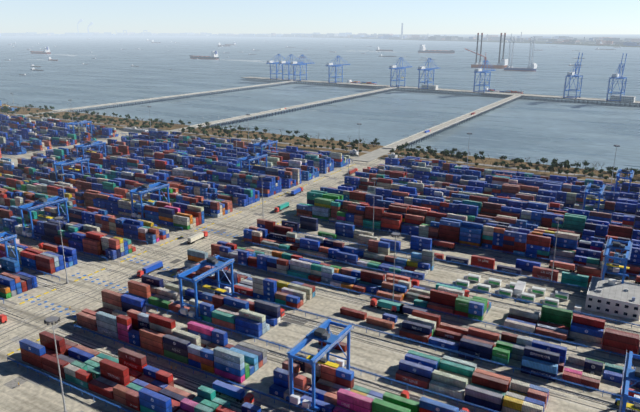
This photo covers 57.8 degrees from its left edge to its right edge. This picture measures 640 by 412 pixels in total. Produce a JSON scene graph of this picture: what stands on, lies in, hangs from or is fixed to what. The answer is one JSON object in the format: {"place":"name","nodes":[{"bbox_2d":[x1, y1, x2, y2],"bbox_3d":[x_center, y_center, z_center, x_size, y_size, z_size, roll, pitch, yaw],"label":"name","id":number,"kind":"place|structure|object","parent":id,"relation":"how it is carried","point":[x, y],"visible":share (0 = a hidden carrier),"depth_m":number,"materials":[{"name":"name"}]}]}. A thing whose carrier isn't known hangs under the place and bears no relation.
{"place":"outdoors","nodes":[
{"label":"outdoors","id":0,"kind":"place"},
{"bbox_2d":[0,36,639,171],"bbox_3d":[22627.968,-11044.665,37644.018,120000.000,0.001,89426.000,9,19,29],"label":"water","id":1,"kind":"structure","parent":0,"point":[552,129],"depth_m":1396.40,"materials":[{"name":"blue liquid"}]},
{"bbox_2d":[30,47,50,53],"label":"ship","id":2,"kind":"object","parent":1,"relation":"on","point":[46,50],"visible":0.98,"depth_m":3766.67,"materials":[{"name":"paint"}]},
{"bbox_2d":[52,81,296,112],"bbox_3d":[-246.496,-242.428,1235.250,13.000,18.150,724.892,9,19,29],"label":"causeway","id":3,"kind":"structure","parent":1,"relation":"in","point":[189,95],"depth_m":1150.15,"materials":[{"name":"concrete"}]},
{"bbox_2d":[189,51,218,59],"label":"ship","id":4,"kind":"object","parent":1,"relation":"on","point":[214,54],"visible":1,"depth_m":2990.23,"materials":[{"name":"paint"}]},
{"bbox_2d":[37,50,415,61],"bbox_3d":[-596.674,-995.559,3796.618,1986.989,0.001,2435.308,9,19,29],"label":"boats","id":5,"kind":"object","parent":1,"relation":"on","point":[253,60],"visible":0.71,"depth_m":3603.60,"materials":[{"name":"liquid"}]},
{"bbox_2d":[189,84,396,127],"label":"causeway","id":6,"kind":"structure","parent":1,"relation":"on","point":[239,118],"depth_m":972.21,"materials":[{"name":"concrete"}]},
{"bbox_2d":[347,80,376,86],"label":"ship","id":7,"kind":"object","parent":1,"relation":"on","point":[349,81],"visible":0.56,"depth_m":1459.67,"materials":[{"name":"paint"}]},
{"bbox_2d":[418,45,454,52],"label":"ship","id":8,"kind":"object","parent":1,"relation":"on","point":[422,48],"visible":0.98,"depth_m":3967.60,"materials":[{"name":"paint"}]},
{"bbox_2d":[241,77,639,106],"bbox_3d":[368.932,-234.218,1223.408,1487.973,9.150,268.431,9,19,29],"label":"wharf","id":9,"kind":"structure","parent":1,"relation":"in","point":[528,96],"depth_m":1252.49,"materials":[{"name":"concrete"}]},
{"bbox_2d":[266,54,290,79],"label":"ship-to-shore crane","id":10,"kind":"object","parent":9,"relation":"on","point":[270,62],"visible":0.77,"depth_m":1584.26,"materials":[{"name":"paint"}]},
{"bbox_2d":[278,54,301,79],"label":"ship-to-shore crane","id":11,"kind":"object","parent":9,"relation":"on","point":[282,62],"visible":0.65,"depth_m":1556.59,"materials":[{"name":"paint"}]},
{"bbox_2d":[290,55,312,80],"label":"ship-to-shore crane","id":12,"kind":"object","parent":9,"relation":"on","point":[294,62],"visible":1,"depth_m":1535.82,"materials":[{"name":"paint"}]},
{"bbox_2d":[326,56,349,82],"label":"ship-to-shore crane","id":13,"kind":"object","parent":9,"relation":"on","point":[329,65],"visible":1,"depth_m":1466.29,"materials":[{"name":"paint"}]},
{"bbox_2d":[389,57,411,86],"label":"ship-to-shore crane","id":14,"kind":"object","parent":9,"relation":"on","point":[391,67],"visible":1,"depth_m":1356.40,"materials":[{"name":"paint"}]},
{"bbox_2d":[417,58,439,88],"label":"ship-to-shore crane","id":15,"kind":"object","parent":9,"relation":"on","point":[424,69],"visible":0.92,"depth_m":1308.94,"materials":[{"name":"paint"}]},
{"bbox_2d":[473,60,494,92],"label":"ship-to-shore crane","id":16,"kind":"object","parent":9,"relation":"on","point":[479,70],"visible":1,"depth_m":1229.53,"materials":[{"name":"paint"}]},
{"bbox_2d":[421,84,635,101],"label":"wharf buildings","id":17,"kind":"structure","parent":9,"relation":"on","point":[612,97],"depth_m":1067.59,"materials":[{"name":"paint"}]},
{"bbox_2d":[563,53,582,98],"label":"ship-to-shore crane","id":18,"kind":"object","parent":9,"relation":"on","point":[572,74],"visible":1,"depth_m":1119.73,"materials":[{"name":"paint"}]},
{"bbox_2d":[606,53,626,101],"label":"ship-to-shore crane","id":19,"kind":"object","parent":9,"relation":"on","point":[615,76],"visible":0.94,"depth_m":1070.68,"materials":[{"name":"paint"}]},
{"bbox_2d":[383,94,520,148],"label":"causeway","id":20,"kind":"structure","parent":1,"relation":"on","point":[455,121],"depth_m":814.75,"materials":[{"name":"concrete"}]},
{"bbox_2d":[465,33,507,68],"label":"jack up vessel","id":21,"kind":"object","parent":1,"relation":"in","point":[502,63],"visible":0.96,"depth_m":2218.22,"materials":[{"name":"paint"}]},
{"bbox_2d":[483,88,523,95],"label":"ship","id":22,"kind":"object","parent":1,"relation":"on","point":[505,91],"visible":0.33,"depth_m":1230.40,"materials":[{"name":"paint"}]},
{"bbox_2d":[504,37,536,70],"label":"jack up vessel","id":23,"kind":"object","parent":1,"relation":"in","point":[532,67],"visible":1,"depth_m":2051.80,"materials":[{"name":"paint"}]},
{"bbox_2d":[0,120,639,411],"bbox_3d":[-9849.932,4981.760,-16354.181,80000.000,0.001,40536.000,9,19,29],"label":"ground","id":24,"kind":"structure","parent":0,"point":[27,396],"depth_m":258.15,"materials":[{"name":"concrete"}]},
{"bbox_2d":[0,314,6,322],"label":"truck","id":25,"kind":"object","parent":24,"relation":"on","point":[3,317],"visible":1,"depth_m":252.55,"materials":[{"name":"paint"}]},
{"bbox_2d":[0,231,22,271],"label":"gantry crane","id":26,"kind":"object","parent":24,"relation":"on","point":[4,239],"visible":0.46,"depth_m":305.53,"materials":[{"name":"paint"}]},
{"bbox_2d":[18,195,68,239],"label":"gantry crane","id":27,"kind":"object","parent":24,"relation":"on","point":[43,202],"visible":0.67,"depth_m":359.69,"materials":[{"name":"paint"}]},
{"bbox_2d":[39,243,57,252],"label":"truck","id":28,"kind":"object","parent":24,"relation":"on","point":[48,246],"visible":0.73,"depth_m":335.32,"materials":[{"name":"paint"}]},
{"bbox_2d":[41,117,58,121],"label":"shore shed","id":29,"kind":"structure","parent":24,"relation":"on","point":[45,119],"depth_m":834.98,"materials":[{"name":"paint"}]},
{"bbox_2d":[44,315,67,411],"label":"light mast","id":30,"kind":"object","parent":24,"relation":"on","point":[51,320],"visible":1,"depth_m":184.45,"materials":[{"name":"metal"}]},
{"bbox_2d":[54,215,68,283],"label":"light mast","id":31,"kind":"object","parent":24,"relation":"on","point":[59,218],"visible":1,"depth_m":286.89,"materials":[{"name":"metal"}]},
{"bbox_2d":[53,157,89,181],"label":"gantry crane","id":32,"kind":"object","parent":24,"relation":"on","point":[71,161],"visible":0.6,"depth_m":479.26,"materials":[{"name":"paint"}]},
{"bbox_2d":[67,120,93,137],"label":"gantry crane","id":33,"kind":"object","parent":24,"relation":"on","point":[77,122],"visible":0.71,"depth_m":690.82,"materials":[{"name":"paint"}]},
{"bbox_2d":[75,141,105,158],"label":"gantry crane","id":34,"kind":"object","parent":24,"relation":"on","point":[89,144],"visible":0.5,"depth_m":552.77,"materials":[{"name":"paint"}]},
{"bbox_2d":[123,127,147,132],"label":"shore shed","id":35,"kind":"structure","parent":24,"relation":"on","point":[134,129],"depth_m":747.94,"materials":[{"name":"paint"}]},
{"bbox_2d":[129,182,169,219],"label":"gantry crane","id":36,"kind":"object","parent":24,"relation":"on","point":[149,188],"visible":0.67,"depth_m":393.27,"materials":[{"name":"paint"}]},
{"bbox_2d":[137,261,162,276],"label":"truck","id":37,"kind":"object","parent":24,"relation":"on","point":[148,269],"visible":0.85,"depth_m":304.95,"materials":[{"name":"paint"}]},
{"bbox_2d":[187,231,207,243],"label":"truck","id":38,"kind":"object","parent":24,"relation":"on","point":[196,237],"visible":1,"depth_m":352.07,"materials":[{"name":"paint"}]},
{"bbox_2d":[176,255,236,321],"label":"gantry crane","id":39,"kind":"object","parent":24,"relation":"on","point":[211,261],"visible":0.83,"depth_m":262.43,"materials":[{"name":"paint"}]},
{"bbox_2d":[212,380,253,402],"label":"truck","id":40,"kind":"object","parent":24,"relation":"on","point":[232,391],"visible":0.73,"depth_m":199.52,"materials":[{"name":"paint"}]},
{"bbox_2d":[239,153,267,171],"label":"gantry crane","id":41,"kind":"object","parent":24,"relation":"on","point":[251,155],"visible":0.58,"depth_m":495.12,"materials":[{"name":"paint"}]},
{"bbox_2d":[258,175,265,218],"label":"light mast","id":42,"kind":"object","parent":24,"relation":"on","point":[261,176],"visible":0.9,"depth_m":368.93,"materials":[{"name":"metal"}]},
{"bbox_2d":[252,140,277,155],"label":"gantry crane","id":43,"kind":"object","parent":24,"relation":"on","point":[267,142],"visible":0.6,"depth_m":558.94,"materials":[{"name":"paint"}]},
{"bbox_2d":[274,202,288,212],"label":"truck","id":44,"kind":"object","parent":24,"relation":"on","point":[278,208],"visible":1,"depth_m":413.15,"materials":[{"name":"paint"}]},
{"bbox_2d":[280,308,284,316],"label":"truck","id":45,"kind":"object","parent":24,"relation":"on","point":[282,311],"visible":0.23,"depth_m":257.93,"materials":[{"name":"paint"}]},
{"bbox_2d":[291,187,302,195],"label":"truck","id":46,"kind":"object","parent":24,"relation":"on","point":[294,192],"visible":1,"depth_m":455.41,"materials":[{"name":"paint"}]},
{"bbox_2d":[0,114,639,411],"bbox_3d":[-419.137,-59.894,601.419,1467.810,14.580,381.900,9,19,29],"label":"container stacks","id":47,"kind":"object","parent":24,"relation":"on","point":[505,211],"visible":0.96,"depth_m":322.25,"materials":[{"name":"blue metal"}]},
{"bbox_2d":[3,198,565,407],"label":"shipping containers","id":48,"kind":"object","parent":47,"relation":"attached to","point":[306,291],"visible":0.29,"depth_m":239.11,"materials":[{"name":"metal"}]},
{"bbox_2d":[0,120,639,411],"bbox_3d":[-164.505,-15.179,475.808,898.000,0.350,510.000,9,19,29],"label":"yard markings","id":49,"kind":"object","parent":24,"relation":"on","point":[255,401],"visible":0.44,"depth_m":255.43,"materials":[{"name":"paint"}]},
{"bbox_2d":[0,135,639,411],"bbox_3d":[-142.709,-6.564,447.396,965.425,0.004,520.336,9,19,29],"label":"tyre tracks and patches","id":50,"kind":"object","parent":24,"relation":"on","point":[33,378],"visible":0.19,"depth_m":259.05,"materials":[{"name":"paint"}]},
{"bbox_2d":[0,132,639,411],"bbox_3d":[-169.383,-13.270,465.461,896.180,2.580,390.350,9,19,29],"label":"bus bar rails","id":51,"kind":"object","parent":24,"relation":"on","point":[279,345],"visible":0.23,"depth_m":249.81,"materials":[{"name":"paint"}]},
{"bbox_2d":[286,319,353,411],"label":"gantry crane","id":52,"kind":"object","parent":24,"relation":"on","point":[321,332],"visible":0.79,"depth_m":198.03,"materials":[{"name":"paint"}]},
{"bbox_2d":[31,118,621,185],"bbox_3d":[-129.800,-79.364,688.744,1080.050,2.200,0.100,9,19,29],"label":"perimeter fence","id":53,"kind":"object","parent":24,"relation":"on","point":[300,149],"visible":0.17,"depth_m":625.52,"materials":[{"name":"metal"}]},
{"bbox_2d":[349,168,357,174],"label":"truck","id":54,"kind":"object","parent":24,"relation":"on","point":[353,170],"visible":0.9,"depth_m":521.89,"materials":[{"name":"paint"}]},
{"bbox_2d":[349,149,357,154],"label":"building","id":55,"kind":"structure","parent":24,"relation":"on","point":[354,151],"depth_m":600.68,"materials":[{"name":"paint"}]},
{"bbox_2d":[371,178,377,231],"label":"light mast","id":56,"kind":"object","parent":24,"relation":"on","point":[376,179],"visible":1,"depth_m":365.38,"materials":[{"name":"metal"}]},
{"bbox_2d":[370,298,402,313],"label":"container truck","id":57,"kind":"object","parent":24,"relation":"on","point":[385,304],"visible":0.83,"depth_m":264.56,"materials":[{"name":"paint"}]},
{"bbox_2d":[388,153,397,157],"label":"building","id":58,"kind":"structure","parent":24,"relation":"on","point":[392,155],"depth_m":583.29,"materials":[{"name":"paint"}]},
{"bbox_2d":[390,232,400,301],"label":"light mast","id":59,"kind":"object","parent":24,"relation":"on","point":[393,234],"visible":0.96,"depth_m":262.68,"materials":[{"name":"metal"}]},
{"bbox_2d":[386,273,415,285],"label":"container truck","id":60,"kind":"object","parent":24,"relation":"on","point":[399,277],"visible":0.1,"depth_m":292.12,"materials":[{"name":"paint"}]},
{"bbox_2d":[392,304,426,314],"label":"container truck","id":61,"kind":"object","parent":24,"relation":"on","point":[406,309],"visible":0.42,"depth_m":259.40,"materials":[{"name":"paint"}]},
{"bbox_2d":[400,390,419,401],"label":"truck","id":62,"kind":"object","parent":24,"relation":"on","point":[404,393],"visible":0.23,"depth_m":198.19,"materials":[{"name":"paint"}]},
{"bbox_2d":[413,280,435,288],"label":"container truck","id":63,"kind":"object","parent":24,"relation":"on","point":[415,282],"visible":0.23,"depth_m":287.39,"materials":[{"name":"paint"}]},
{"bbox_2d":[432,240,454,249],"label":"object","id":64,"kind":"object","parent":24,"relation":"on","point":[445,244],"visible":0.79,"depth_m":340.07,"materials":[{"name":"paint"}]},
{"bbox_2d":[436,283,468,296],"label":"truck","id":65,"kind":"object","parent":24,"relation":"on","point":[466,293],"visible":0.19,"depth_m":279.49,"materials":[{"name":"paint"}]},
{"bbox_2d":[452,273,581,313],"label":"reefer gensets","id":66,"kind":"object","parent":24,"relation":"on","point":[518,287],"visible":1,"depth_m":280.41,"materials":[{"name":"paint"}]},
{"bbox_2d":[549,214,563,284],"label":"light mast","id":67,"kind":"object","parent":24,"relation":"on","point":[558,219],"visible":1,"depth_m":285.02,"materials":[{"name":"metal"}]},
{"bbox_2d":[549,260,576,271],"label":"container truck","id":68,"kind":"object","parent":24,"relation":"on","point":[564,265],"visible":0.77,"depth_m":308.77,"materials":[{"name":"paint"}]},
{"bbox_2d":[582,182,605,211],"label":"gantry crane","id":69,"kind":"object","parent":24,"relation":"on","point":[593,186],"visible":0.42,"depth_m":391.46,"materials":[{"name":"paint"}]},
{"bbox_2d":[585,276,639,320],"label":"yard office","id":70,"kind":"structure","parent":24,"relation":"on","point":[614,297],"depth_m":263.13,"materials":[{"name":"paint"}]},
{"bbox_2d":[611,145,619,183],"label":"light mast","id":71,"kind":"object","parent":24,"relation":"on","point":[614,160],"visible":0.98,"depth_m":470.85,"materials":[{"name":"metal"}]},
{"bbox_2d":[600,238,632,283],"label":"gantry crane","id":72,"kind":"object","parent":24,"relation":"on","point":[616,244],"visible":0.69,"depth_m":284.44,"materials":[{"name":"paint"}]},
{"bbox_2d":[614,169,634,198],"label":"gantry crane","id":73,"kind":"object","parent":24,"relation":"on","point":[619,171],"visible":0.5,"depth_m":436.06,"materials":[{"name":"paint"}]},
{"bbox_2d":[615,351,639,411],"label":"gantry crane","id":74,"kind":"object","parent":24,"relation":"on","point":[629,373],"visible":1,"depth_m":178.67,"materials":[{"name":"paint"}]},
{"bbox_2d":[635,275,639,283],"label":"truck","id":75,"kind":"object","parent":24,"relation":"on","point":[637,280],"visible":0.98,"depth_m":292.01,"materials":[{"name":"paint"}]},
{"bbox_2d":[0,104,639,183],"bbox_3d":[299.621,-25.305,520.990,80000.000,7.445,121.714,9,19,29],"label":"shore embankment","id":76,"kind":"structure","parent":0,"point":[301,140],"depth_m":652.78,"materials":[{"name":"brown soil"}]},
{"bbox_2d":[251,138,261,142],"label":"building","id":77,"kind":"structure","parent":76,"relation":"on","point":[257,140],"depth_m":659.16,"materials":[{"name":"paint"}]},
{"bbox_2d":[0,103,639,182],"bbox_3d":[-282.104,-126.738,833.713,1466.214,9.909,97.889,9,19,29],"label":"shore trees","id":78,"kind":"object","parent":76,"relation":"on","point":[565,163],"depth_m":647.84,"materials":[{"name":"green plant"}]},
{"bbox_2d":[0,23,639,45],"bbox_3d":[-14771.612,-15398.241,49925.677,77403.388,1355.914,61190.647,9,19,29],"label":"shore skyline","id":79,"kind":"structure","parent":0,"point":[598,40],"depth_m":17085.66},
{"bbox_2d":[0,111,639,181],"bbox_3d":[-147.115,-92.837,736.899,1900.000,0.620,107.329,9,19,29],"label":"shore roads","id":80,"kind":"structure","parent":0,"point":[373,155],"depth_m":603.66,"materials":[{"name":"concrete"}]},
{"bbox_2d":[0,0,639,33],"label":"sky","id":81,"kind":"structure","parent":0,"point":[16,16],"materials":[{"name":"white"}]},
{"bbox_2d":[51,34,639,46],"bbox_3d":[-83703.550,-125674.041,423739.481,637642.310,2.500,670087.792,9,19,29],"label":"shore land","id":82,"kind":"structure","parent":0,"point":[620,36],"depth_m":28183.67,"materials":[{"name":"grey"}]}
]}

